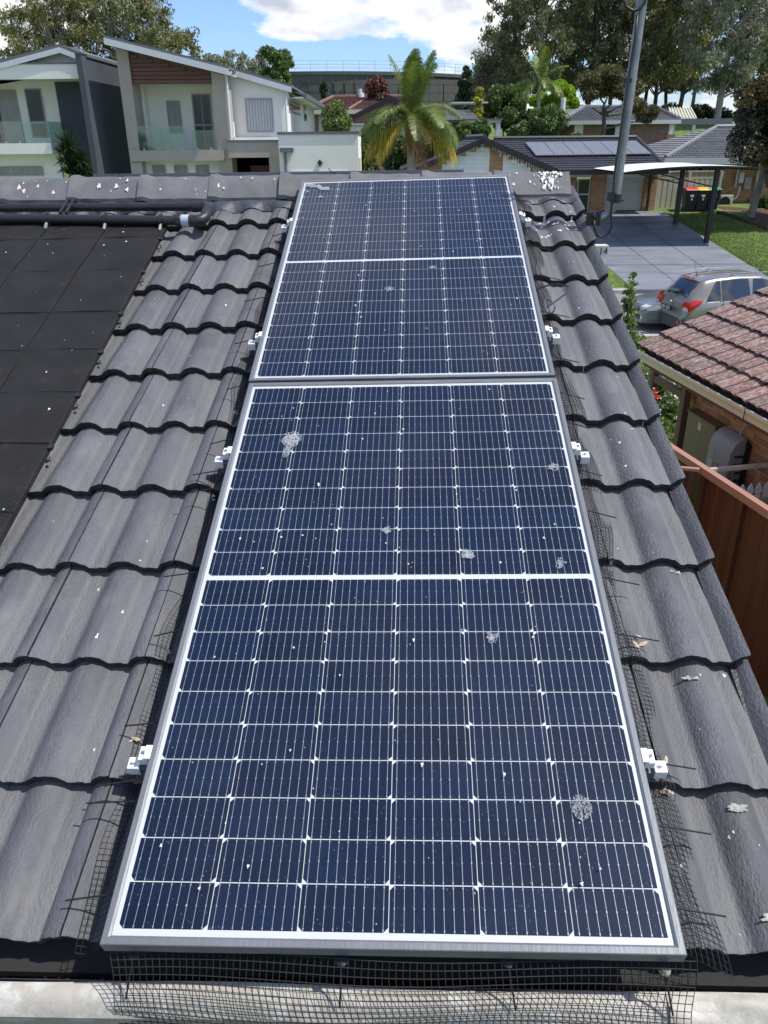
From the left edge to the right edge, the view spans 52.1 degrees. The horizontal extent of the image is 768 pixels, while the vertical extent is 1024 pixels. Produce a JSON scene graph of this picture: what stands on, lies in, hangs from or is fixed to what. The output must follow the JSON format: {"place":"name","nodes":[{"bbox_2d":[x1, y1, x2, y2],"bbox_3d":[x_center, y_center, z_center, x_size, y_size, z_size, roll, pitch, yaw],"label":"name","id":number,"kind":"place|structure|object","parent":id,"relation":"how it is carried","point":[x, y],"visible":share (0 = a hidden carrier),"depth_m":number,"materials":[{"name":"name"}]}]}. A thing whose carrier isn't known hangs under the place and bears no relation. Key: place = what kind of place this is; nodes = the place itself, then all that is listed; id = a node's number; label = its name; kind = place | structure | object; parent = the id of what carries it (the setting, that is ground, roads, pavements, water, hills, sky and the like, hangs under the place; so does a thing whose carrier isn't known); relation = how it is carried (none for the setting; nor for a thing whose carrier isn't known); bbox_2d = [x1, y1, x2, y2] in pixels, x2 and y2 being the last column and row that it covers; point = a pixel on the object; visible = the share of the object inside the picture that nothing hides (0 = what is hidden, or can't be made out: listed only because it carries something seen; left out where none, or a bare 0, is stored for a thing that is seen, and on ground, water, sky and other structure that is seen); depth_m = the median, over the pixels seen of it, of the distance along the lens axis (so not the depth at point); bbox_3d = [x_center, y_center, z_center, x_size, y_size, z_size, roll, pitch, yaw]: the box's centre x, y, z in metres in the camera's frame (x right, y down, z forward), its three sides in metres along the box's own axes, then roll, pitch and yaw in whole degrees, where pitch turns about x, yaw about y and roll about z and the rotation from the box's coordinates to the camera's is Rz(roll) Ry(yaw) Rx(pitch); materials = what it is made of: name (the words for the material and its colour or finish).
{"place":"outdoors","nodes":[
{"label":"outdoors","id":0,"kind":"place"},
{"bbox_2d":[0,0,764,118],"label":"sky","id":1,"kind":"structure","parent":0,"point":[363,31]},
{"bbox_2d":[61,121,767,288],"bbox_3d":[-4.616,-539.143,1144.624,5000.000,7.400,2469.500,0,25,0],"label":"ground","id":2,"kind":"structure","parent":0,"point":[682,129],"depth_m":37.91,"materials":[{"name":"green plant"}]},
{"bbox_2d":[0,5,72,57],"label":"gum tree","id":3,"kind":"object","parent":2,"relation":"on","point":[25,35],"visible":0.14,"depth_m":71.95,"materials":[{"name":"green plant"}]},
{"bbox_2d":[0,0,110,56],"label":"gum tree","id":4,"kind":"object","parent":2,"relation":"on","point":[36,11],"visible":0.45,"depth_m":67.00,"materials":[{"name":"green plant"}]},
{"bbox_2d":[0,44,131,178],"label":"modern house","id":5,"kind":"structure","parent":2,"relation":"on","point":[47,93],"depth_m":35.06,"materials":[{"name":"white paint"}]},
{"bbox_2d":[0,90,24,142],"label":"balcony door","id":6,"kind":"structure","parent":5,"relation":"in","point":[10,116],"depth_m":35.50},
{"bbox_2d":[0,166,43,175],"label":"window","id":7,"kind":"structure","parent":5,"relation":"in","point":[4,170],"depth_m":35.25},
{"bbox_2d":[24,89,48,137],"bbox_3d":[-15.678,-17.988,35.434,0.741,1.976,0.060,0,25,0],"label":"window","id":8,"kind":"structure","parent":5,"relation":"in","point":[34,101],"depth_m":35.43,"materials":[{"name":"grey glass"}]},
{"bbox_2d":[51,127,94,177],"bbox_3d":[-11.891,-11.997,30.761,1.951,5.618,1.517,0,25,0],"label":"yucca","id":9,"kind":"object","parent":2,"relation":"on","point":[67,151],"visible":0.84,"depth_m":29.89,"materials":[{"name":"green plant"}]},
{"bbox_2d":[45,0,125,56],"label":"gum tree","id":10,"kind":"object","parent":2,"relation":"on","point":[92,51],"visible":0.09,"depth_m":72.53,"materials":[{"name":"green plant"}]},
{"bbox_2d":[56,0,175,60],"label":"gum tree","id":11,"kind":"object","parent":2,"relation":"on","point":[112,11],"visible":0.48,"depth_m":68.62,"materials":[{"name":"green plant"}]},
{"bbox_2d":[106,0,202,58],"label":"gum tree","id":12,"kind":"object","parent":2,"relation":"on","point":[180,36],"visible":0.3,"depth_m":70.86,"materials":[{"name":"green plant"}]},
{"bbox_2d":[103,35,361,173],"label":"modern house","id":13,"kind":"structure","parent":2,"relation":"on","point":[185,114],"depth_m":34.48,"materials":[{"name":"white paint"}]},
{"bbox_2d":[166,100,182,132],"bbox_3d":[-9.497,-17.914,35.605,0.616,1.321,0.060,0,25,0],"label":"window","id":14,"kind":"structure","parent":13,"relation":"in","point":[173,107],"depth_m":35.60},
{"bbox_2d":[191,94,214,149],"bbox_3d":[-8.215,-17.719,35.702,0.850,2.300,0.060,0,25,0],"label":"balcony door","id":15,"kind":"structure","parent":13,"relation":"in","point":[201,103],"depth_m":35.68,"materials":[{"name":"grey glass"}]},
{"bbox_2d":[245,98,273,131],"bbox_3d":[-5.579,-17.802,35.231,1.197,1.353,0.060,0,25,0],"label":"window","id":16,"kind":"structure","parent":13,"relation":"in","point":[248,101],"depth_m":35.22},
{"bbox_2d":[202,48,272,74],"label":"gum tree","id":17,"kind":"object","parent":2,"relation":"on","point":[253,67],"visible":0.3,"depth_m":71.14,"materials":[{"name":"green plant"}]},
{"bbox_2d":[258,45,295,86],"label":"bushy tree","id":18,"kind":"object","parent":2,"relation":"on","point":[281,61],"visible":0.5,"depth_m":63.71,"materials":[{"name":"green plant"}]},
{"bbox_2d":[321,99,352,131],"bbox_3d":[-2.348,-18.148,39.999,1.630,5.184,1.692,0,25,0],"label":"feathery shrub","id":19,"kind":"object","parent":2,"relation":"on","point":[335,114],"visible":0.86,"depth_m":38.88,"materials":[{"name":"green plant"}]},
{"bbox_2d":[314,89,402,131],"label":"brick house","id":20,"kind":"structure","parent":2,"relation":"on","point":[360,101],"depth_m":57.36,"materials":[{"name":"brown tile"}]},
{"bbox_2d":[246,60,484,120],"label":"water reservoir","id":21,"kind":"object","parent":2,"relation":"on","point":[337,79],"visible":0.23,"depth_m":88.41,"materials":[{"name":"metal"}]},
{"bbox_2d":[361,143,373,173],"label":"hedge shrub","id":22,"kind":"object","parent":2,"relation":"on","point":[366,166],"visible":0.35,"depth_m":40.02,"materials":[{"name":"green plant"}]},
{"bbox_2d":[364,75,390,100],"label":"red shrub","id":23,"kind":"object","parent":2,"relation":"on","point":[376,87],"visible":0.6,"depth_m":57.78,"materials":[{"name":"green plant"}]},
{"bbox_2d":[350,96,428,170],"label":"brick house","id":24,"kind":"structure","parent":2,"relation":"on","point":[360,118],"depth_m":48.25,"materials":[{"name":"brown tile"}]},
{"bbox_2d":[380,131,406,169],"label":"hedge shrub","id":25,"kind":"object","parent":2,"relation":"on","point":[400,160],"visible":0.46,"depth_m":40.50,"materials":[{"name":"green plant"}]},
{"bbox_2d":[360,48,460,169],"bbox_3d":[1.083,-13.804,31.215,4.079,7.984,4.178,0,25,0],"label":"palm tree","id":26,"kind":"object","parent":2,"relation":"on","point":[410,119],"visible":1,"depth_m":30.00,"materials":[{"name":"green plant"}]},
{"bbox_2d":[455,121,473,141],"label":"garden shrub","id":27,"kind":"object","parent":2,"relation":"on","point":[462,129],"visible":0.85,"depth_m":46.47,"materials":[{"name":"green plant"}]},
{"bbox_2d":[456,65,474,109],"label":"conifer","id":28,"kind":"object","parent":2,"relation":"on","point":[465,92],"visible":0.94,"depth_m":63.07,"materials":[{"name":"green plant"}]},
{"bbox_2d":[439,102,502,141],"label":"house","id":29,"kind":"structure","parent":2,"relation":"on","point":[468,115],"depth_m":52.02,"materials":[{"name":"grey tile"}]},
{"bbox_2d":[473,86,483,117],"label":"yellow shrub","id":30,"kind":"object","parent":2,"relation":"on","point":[477,101],"visible":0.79,"depth_m":53.18,"materials":[{"name":"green plant"}]},
{"bbox_2d":[470,117,490,137],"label":"garden shrub","id":31,"kind":"object","parent":2,"relation":"on","point":[481,126],"visible":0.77,"depth_m":46.42,"materials":[{"name":"green plant"}]},
{"bbox_2d":[470,20,528,97],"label":"gum tree","id":32,"kind":"object","parent":2,"relation":"on","point":[486,72],"visible":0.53,"depth_m":86.08,"materials":[{"name":"green plant"}]},
{"bbox_2d":[481,83,528,135],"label":"round tree","id":33,"kind":"object","parent":2,"relation":"on","point":[510,109],"visible":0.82,"depth_m":59.70,"materials":[{"name":"green plant"}]},
{"bbox_2d":[480,0,562,95],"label":"gum tree","id":34,"kind":"object","parent":2,"relation":"on","point":[515,27],"visible":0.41,"depth_m":78.36,"materials":[{"name":"green plant"}]},
{"bbox_2d":[400,134,670,210],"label":"brick house","id":35,"kind":"structure","parent":2,"relation":"on","point":[478,153],"depth_m":39.24,"materials":[{"name":"black tile"}]},
{"bbox_2d":[525,142,554,155],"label":"solar panel","id":36,"kind":"object","parent":35,"relation":"on","point":[539,149],"visible":1,"depth_m":40.33,"materials":[{"name":"glass"}]},
{"bbox_2d":[544,142,573,155],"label":"solar panel","id":37,"kind":"object","parent":35,"relation":"on","point":[559,148],"visible":1,"depth_m":40.41,"materials":[{"name":"glass"}]},
{"bbox_2d":[563,141,593,155],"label":"solar panel","id":38,"kind":"object","parent":35,"relation":"on","point":[577,148],"visible":1,"depth_m":40.39,"materials":[{"name":"glass"}]},
{"bbox_2d":[577,179,590,210],"bbox_3d":[10.033,-15.951,39.609,0.646,1.595,0.060,0,25,0],"label":"window","id":39,"kind":"structure","parent":35,"relation":"in","point":[583,185],"depth_m":39.50,"materials":[{"name":"glass"}]},
{"bbox_2d":[581,141,612,154],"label":"solar panel","id":40,"kind":"object","parent":35,"relation":"on","point":[596,147],"visible":1,"depth_m":40.44,"materials":[{"name":"glass"}]},
{"bbox_2d":[604,177,643,209],"bbox_3d":[12.089,-15.997,39.712,1.923,1.923,0.090,0,25,0],"label":"roller door","id":41,"kind":"structure","parent":35,"relation":"in","point":[631,190],"depth_m":39.66,"materials":[{"name":"grey metal"}]},
{"bbox_2d":[627,141,651,154],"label":"solar panel","id":42,"kind":"object","parent":35,"relation":"on","point":[635,148],"visible":0.77,"depth_m":40.28,"materials":[{"name":"glass"}]},
{"bbox_2d":[509,46,568,107],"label":"palm tree","id":43,"kind":"object","parent":2,"relation":"on","point":[540,72],"visible":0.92,"depth_m":50.53,"materials":[{"name":"green plant"}]},
{"bbox_2d":[527,103,570,135],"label":"garden shrub","id":44,"kind":"object","parent":2,"relation":"on","point":[552,118],"visible":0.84,"depth_m":46.16,"materials":[{"name":"green plant"}]},
{"bbox_2d":[503,0,596,92],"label":"gum tree","id":45,"kind":"object","parent":2,"relation":"on","point":[559,33],"visible":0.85,"depth_m":73.02,"materials":[{"name":"green plant"}]},
{"bbox_2d":[528,78,579,110],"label":"lime tree","id":46,"kind":"object","parent":2,"relation":"on","point":[569,93],"visible":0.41,"depth_m":66.39,"materials":[{"name":"green plant"}]},
{"bbox_2d":[534,0,605,92],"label":"gum tree","id":47,"kind":"object","parent":2,"relation":"on","point":[562,3],"visible":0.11,"depth_m":81.53,"materials":[{"name":"green plant"}]},
{"bbox_2d":[490,97,680,143],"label":"brick house","id":48,"kind":"structure","parent":2,"relation":"on","point":[586,119],"depth_m":54.51,"materials":[{"name":"grey tile"}]},
{"bbox_2d":[556,0,636,104],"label":"gum tree","id":49,"kind":"object","parent":2,"relation":"on","point":[601,47],"visible":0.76,"depth_m":74.89,"materials":[{"name":"green plant"}]},
{"bbox_2d":[496,102,737,118],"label":"undergrowth","id":50,"kind":"object","parent":2,"relation":"on","point":[704,111],"visible":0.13,"depth_m":88.29,"materials":[{"name":"green plant"}]},
{"bbox_2d":[573,63,661,134],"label":"spreading tree","id":51,"kind":"object","parent":2,"relation":"on","point":[601,81],"visible":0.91,"depth_m":48.19,"materials":[{"name":"green plant"}]},
{"bbox_2d":[577,0,660,104],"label":"gum tree","id":52,"kind":"object","parent":2,"relation":"on","point":[604,38],"visible":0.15,"depth_m":80.46,"materials":[{"name":"green plant"}]},
{"bbox_2d":[601,0,690,99],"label":"gum tree","id":53,"kind":"object","parent":2,"relation":"on","point":[650,37],"visible":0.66,"depth_m":74.39,"materials":[{"name":"green plant"}]},
{"bbox_2d":[647,0,700,103],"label":"gum tree","id":54,"kind":"object","parent":2,"relation":"on","point":[669,89],"visible":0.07,"depth_m":89.87,"materials":[{"name":"green plant"}]},
{"bbox_2d":[641,0,710,104],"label":"gum tree","id":55,"kind":"object","parent":2,"relation":"on","point":[650,80],"visible":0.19,"depth_m":82.54,"materials":[{"name":"green plant"}]},
{"bbox_2d":[647,0,715,107],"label":"gum tree","id":56,"kind":"object","parent":2,"relation":"on","point":[671,57],"visible":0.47,"depth_m":75.09,"materials":[{"name":"green plant"}]},
{"bbox_2d":[654,170,725,207],"bbox_3d":[15.572,-16.419,40.074,3.438,1.841,0.100,0,25,0],"label":"steel fence","id":57,"kind":"object","parent":2,"relation":"on","point":[667,194],"visible":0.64,"depth_m":39.95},
{"bbox_2d":[681,187,698,209],"bbox_3d":[15.324,-15.709,39.425,0.640,1.109,0.750,0,25,0],"label":"wheelie bin","id":58,"kind":"object","parent":2,"relation":"on","point":[689,196],"visible":0.89,"depth_m":39.17,"materials":[{"name":"black plastic"}]},
{"bbox_2d":[669,107,732,133],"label":"patio roof","id":59,"kind":"structure","parent":2,"relation":"on","point":[687,115],"depth_m":54.67,"materials":[{"name":"beige metal"}]},
{"bbox_2d":[694,187,709,209],"bbox_3d":[15.887,-15.713,39.425,0.640,1.109,0.750,0,25,0],"label":"wheelie bin","id":60,"kind":"object","parent":2,"relation":"on","point":[702,198],"visible":0.82,"depth_m":39.14,"materials":[{"name":"black plastic"}]},
{"bbox_2d":[685,10,724,106],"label":"gum tree","id":61,"kind":"object","parent":2,"relation":"on","point":[708,31],"visible":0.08,"depth_m":89.88,"materials":[{"name":"green plant"}]},
{"bbox_2d":[647,124,767,201],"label":"brick house","id":62,"kind":"structure","parent":2,"relation":"on","point":[706,146],"depth_m":41.40,"materials":[{"name":"grey tile"}]},
{"bbox_2d":[671,0,767,125],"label":"gum tree","id":63,"kind":"object","parent":2,"relation":"on","point":[727,77],"visible":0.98,"depth_m":68.21,"materials":[{"name":"green plant"}]},
{"bbox_2d":[718,206,767,226],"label":"garden bed","id":64,"kind":"object","parent":2,"relation":"on","point":[759,212],"visible":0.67,"depth_m":39.20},
{"bbox_2d":[747,142,767,217],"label":"gum tree","id":65,"kind":"object","parent":64,"relation":"on","point":[753,206],"visible":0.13,"depth_m":37.97,"materials":[{"name":"brown plant"}]},
{"bbox_2d":[724,67,767,187],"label":"bronze tree","id":66,"kind":"object","parent":2,"relation":"on","point":[747,144],"visible":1,"depth_m":34.19,"materials":[{"name":"brown plant"}]},
{"bbox_2d":[732,0,767,83],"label":"gum tree","id":67,"kind":"object","parent":2,"relation":"on","point":[762,67],"visible":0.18,"depth_m":77.08,"materials":[{"name":"green plant"}]},
{"bbox_2d":[615,294,669,333],"bbox_3d":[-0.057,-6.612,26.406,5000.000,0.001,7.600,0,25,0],"label":"street","id":68,"kind":"structure","parent":0,"point":[649,328],"depth_m":24.41,"materials":[{"name":"asphalt"}]},
{"bbox_2d":[632,291,673,328],"bbox_3d":[10.103,-6.609,24.478,4.670,1.475,2.010,-3,25,-5],"label":"parked car","id":69,"kind":"object","parent":68,"relation":"on","point":[649,307],"visible":0.23,"depth_m":23.87,"materials":[{"name":"grey paint"}]},
{"bbox_2d":[657,263,767,326],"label":"parked car","id":70,"kind":"object","parent":68,"relation":"on","point":[686,297],"visible":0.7,"depth_m":22.71,"materials":[{"name":"silver paint"}]},
{"bbox_2d":[584,211,763,287],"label":"driveway","id":71,"kind":"structure","parent":0,"point":[623,260],"depth_m":34.02,"materials":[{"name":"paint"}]},
{"bbox_2d":[593,163,767,242],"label":"carport","id":72,"kind":"object","parent":71,"relation":"on","point":[645,167],"visible":0.91,"depth_m":34.27,"materials":[{"name":"white paint"}]},
{"bbox_2d":[639,337,767,706],"bbox_3d":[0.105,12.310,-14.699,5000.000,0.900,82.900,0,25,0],"label":"ground","id":73,"kind":"structure","parent":0,"point":[766,699],"depth_m":6.83,"materials":[{"name":"green plant"}]},
{"bbox_2d":[0,170,767,1023],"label":"tiled roof","id":74,"kind":"structure","parent":73,"relation":"on","point":[108,504],"depth_m":2.02,"materials":[{"name":"tile"}]},
{"bbox_2d":[0,223,167,543],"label":"pool heating mat","id":75,"kind":"object","parent":74,"relation":"on","point":[65,289],"visible":0.95,"depth_m":3.18,"materials":[{"name":"rubber"}]},
{"bbox_2d":[0,197,212,230],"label":"manifold pipe","id":76,"kind":"object","parent":74,"relation":"on","point":[205,209],"visible":1,"depth_m":3.84,"materials":[{"name":"black plastic"}]},
{"bbox_2d":[74,207,294,954],"bbox_3d":[-0.505,-0.385,2.733,0.096,0.112,3.498,-1,44,3],"label":"wire mesh","id":77,"kind":"object","parent":74,"relation":"attached to","point":[220,479],"visible":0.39,"depth_m":1.96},
{"bbox_2d":[93,172,278,176],"bbox_3d":[-1.091,-1.987,5.092,1.020,0.444,1.573,0,25,0],"label":"solar panel","id":78,"kind":"object","parent":74,"relation":"on","point":[194,174],"visible":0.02,"depth_m":4.31,"materials":[{"name":"black glass"}]},
{"bbox_2d":[17,171,562,196],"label":"bird droppings","id":79,"kind":"object","parent":74,"relation":"on","point":[513,183],"visible":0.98,"depth_m":3.95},
{"bbox_2d":[99,378,686,961],"bbox_3d":[0.033,0.176,2.028,1.038,0.035,1.755,-1,44,3],"label":"solar panel","id":80,"kind":"object","parent":74,"relation":"on","point":[379,840],"visible":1,"depth_m":1.73,"materials":[{"name":"glass"}]},
{"bbox_2d":[140,765,654,781],"bbox_3d":[0.020,0.550,1.695,1.108,0.038,0.040,-1,44,3],"label":"mounting rail","id":81,"kind":"object","parent":74,"relation":"attached to","point":[649,772],"visible":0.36,"depth_m":1.66,"materials":[{"name":"metal"}]},
{"bbox_2d":[127,745,152,774],"bbox_3d":[-0.525,0.536,1.698,0.055,0.055,0.041,-1,44,3],"label":"end clamp","id":82,"kind":"object","parent":81,"relation":"attached to","point":[136,763],"visible":0.94,"depth_m":1.69,"materials":[{"name":"silver metal"}]},
{"bbox_2d":[640,748,667,778],"bbox_3d":[0.563,0.526,1.644,0.055,0.055,0.041,0,44,3],"label":"end clamp","id":83,"kind":"object","parent":81,"relation":"attached to","point":[660,770],"visible":0.98,"depth_m":1.63,"materials":[{"name":"silver metal"}]},
{"bbox_2d":[249,174,554,382],"bbox_3d":[0.081,-1.051,3.300,1.038,0.035,1.755,-1,44,3],"label":"solar panel","id":84,"kind":"object","parent":74,"relation":"on","point":[379,264],"visible":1,"depth_m":3.11,"materials":[{"name":"glass"}]},
{"bbox_2d":[222,455,581,472],"bbox_3d":[0.050,-0.155,2.428,1.108,0.038,0.040,-1,44,3],"label":"mounting rail","id":85,"kind":"object","parent":74,"relation":"attached to","point":[577,459],"visible":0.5,"depth_m":2.39,"materials":[{"name":"metal"}]},
{"bbox_2d":[214,446,231,467],"bbox_3d":[-0.495,-0.169,2.430,0.055,0.055,0.041,-1,44,3],"label":"end clamp","id":86,"kind":"object","parent":85,"relation":"attached to","point":[219,461],"visible":0.97,"depth_m":2.42,"materials":[{"name":"silver metal"}]},
{"bbox_2d":[571,442,589,463],"bbox_3d":[0.593,-0.179,2.376,0.055,0.055,0.041,-1,44,3],"label":"end clamp","id":87,"kind":"object","parent":85,"relation":"attached to","point":[584,456],"visible":0.97,"depth_m":2.36,"materials":[{"name":"silver metal"}]},
{"bbox_2d":[109,951,697,1023],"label":"wire mesh","id":88,"kind":"object","parent":74,"relation":"attached to","point":[411,994],"visible":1,"depth_m":1.40,"materials":[{"name":"metal"}]},
{"bbox_2d":[365,169,463,173],"bbox_3d":[0.165,-2.002,5.089,0.543,0.443,1.573,0,25,0],"label":"solar panel","id":89,"kind":"object","parent":74,"relation":"on","point":[403,171],"visible":0.05,"depth_m":4.31,"materials":[{"name":"glass"}]},
{"bbox_2d":[586,0,646,237],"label":"service mast","id":90,"kind":"object","parent":74,"relation":"attached to","point":[594,219],"visible":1,"depth_m":3.48,"materials":[{"name":"metal"}]},
{"bbox_2d":[512,186,732,978],"bbox_3d":[0.631,-0.391,2.663,0.101,0.097,3.512,-1,44,3],"label":"wire mesh","id":91,"kind":"object","parent":74,"relation":"attached to","point":[557,371],"visible":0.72,"depth_m":1.90,"materials":[{"name":"metal"}]},
{"bbox_2d":[631,428,767,920],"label":"lichen","id":92,"kind":"object","parent":74,"relation":"on","point":[735,807],"visible":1,"depth_m":1.65},
{"bbox_2d":[620,271,638,344],"bbox_3d":[4.028,-2.647,13.137,0.401,2.669,0.367,0,25,0],"label":"slender shrub","id":93,"kind":"object","parent":73,"relation":"on","point":[629,308],"visible":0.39,"depth_m":12.78,"materials":[{"name":"green plant"}]},
{"bbox_2d":[647,377,681,402],"bbox_3d":[5.311,-2.149,14.698,0.918,0.850,0.949,-18,31,-33],"label":"garden plant","id":94,"kind":"object","parent":73,"relation":"on","point":[661,391],"visible":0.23,"depth_m":14.63,"materials":[{"name":"green plant"}]},
{"bbox_2d":[659,417,675,443],"bbox_3d":[4.481,-1.219,12.675,0.680,0.603,0.721,0,25,0],"label":"garden plant","id":95,"kind":"object","parent":73,"relation":"on","point":[668,427],"visible":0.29,"depth_m":12.53,"materials":[{"name":"green plant"}]},
{"bbox_2d":[656,396,679,423],"bbox_3d":[4.923,-1.620,13.587,0.702,0.685,0.738,-9,27,-18],"label":"garden plant","id":96,"kind":"object","parent":73,"relation":"on","point":[670,412],"visible":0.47,"depth_m":13.36,"materials":[{"name":"green plant"}]},
{"bbox_2d":[607,213,767,386],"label":"grass","id":97,"kind":"structure","parent":73,"relation":"on","point":[729,238],"depth_m":35.66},
{"bbox_2d":[681,466,699,500],"bbox_3d":[2.549,0.350,7.888,0.894,1.788,0.056,6,26,14],"label":"steel fence","id":98,"kind":"object","parent":73,"relation":"on","point":[688,483],"visible":0.14,"depth_m":7.44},
{"bbox_2d":[635,286,767,504],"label":"neighbour house","id":99,"kind":"structure","parent":73,"relation":"on","point":[714,363],"depth_m":8.56,"materials":[{"name":"red tile"}]},
{"bbox_2d":[682,408,726,463],"bbox_3d":[3.648,-0.833,8.991,0.150,0.537,0.622,-4,26,-8],"label":"electrical box","id":100,"kind":"object","parent":99,"relation":"attached to","point":[702,427],"visible":0.73,"depth_m":8.96,"materials":[{"name":"beige paint"}]},
{"bbox_2d":[705,424,751,486],"bbox_3d":[3.701,-0.418,8.540,0.219,1.317,0.456,-4,26,-8],"label":"solar inverter","id":101,"kind":"object","parent":99,"relation":"attached to","point":[728,446],"visible":0.51,"depth_m":8.34,"materials":[{"name":"grey plastic"}]},
{"bbox_2d":[710,462,767,481],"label":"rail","id":102,"kind":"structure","parent":99,"relation":"attached to","point":[732,469],"depth_m":7.46,"materials":[{"name":"brown paint"}]},
{"bbox_2d":[740,482,767,503],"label":"picket fence","id":103,"kind":"object","parent":99,"relation":"attached to","point":[758,491],"visible":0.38,"depth_m":7.52,"materials":[{"name":"white paint"}]},
{"bbox_2d":[670,443,767,697],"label":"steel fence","id":104,"kind":"object","parent":73,"relation":"on","point":[732,518],"visible":0.39,"depth_m":7.00,"materials":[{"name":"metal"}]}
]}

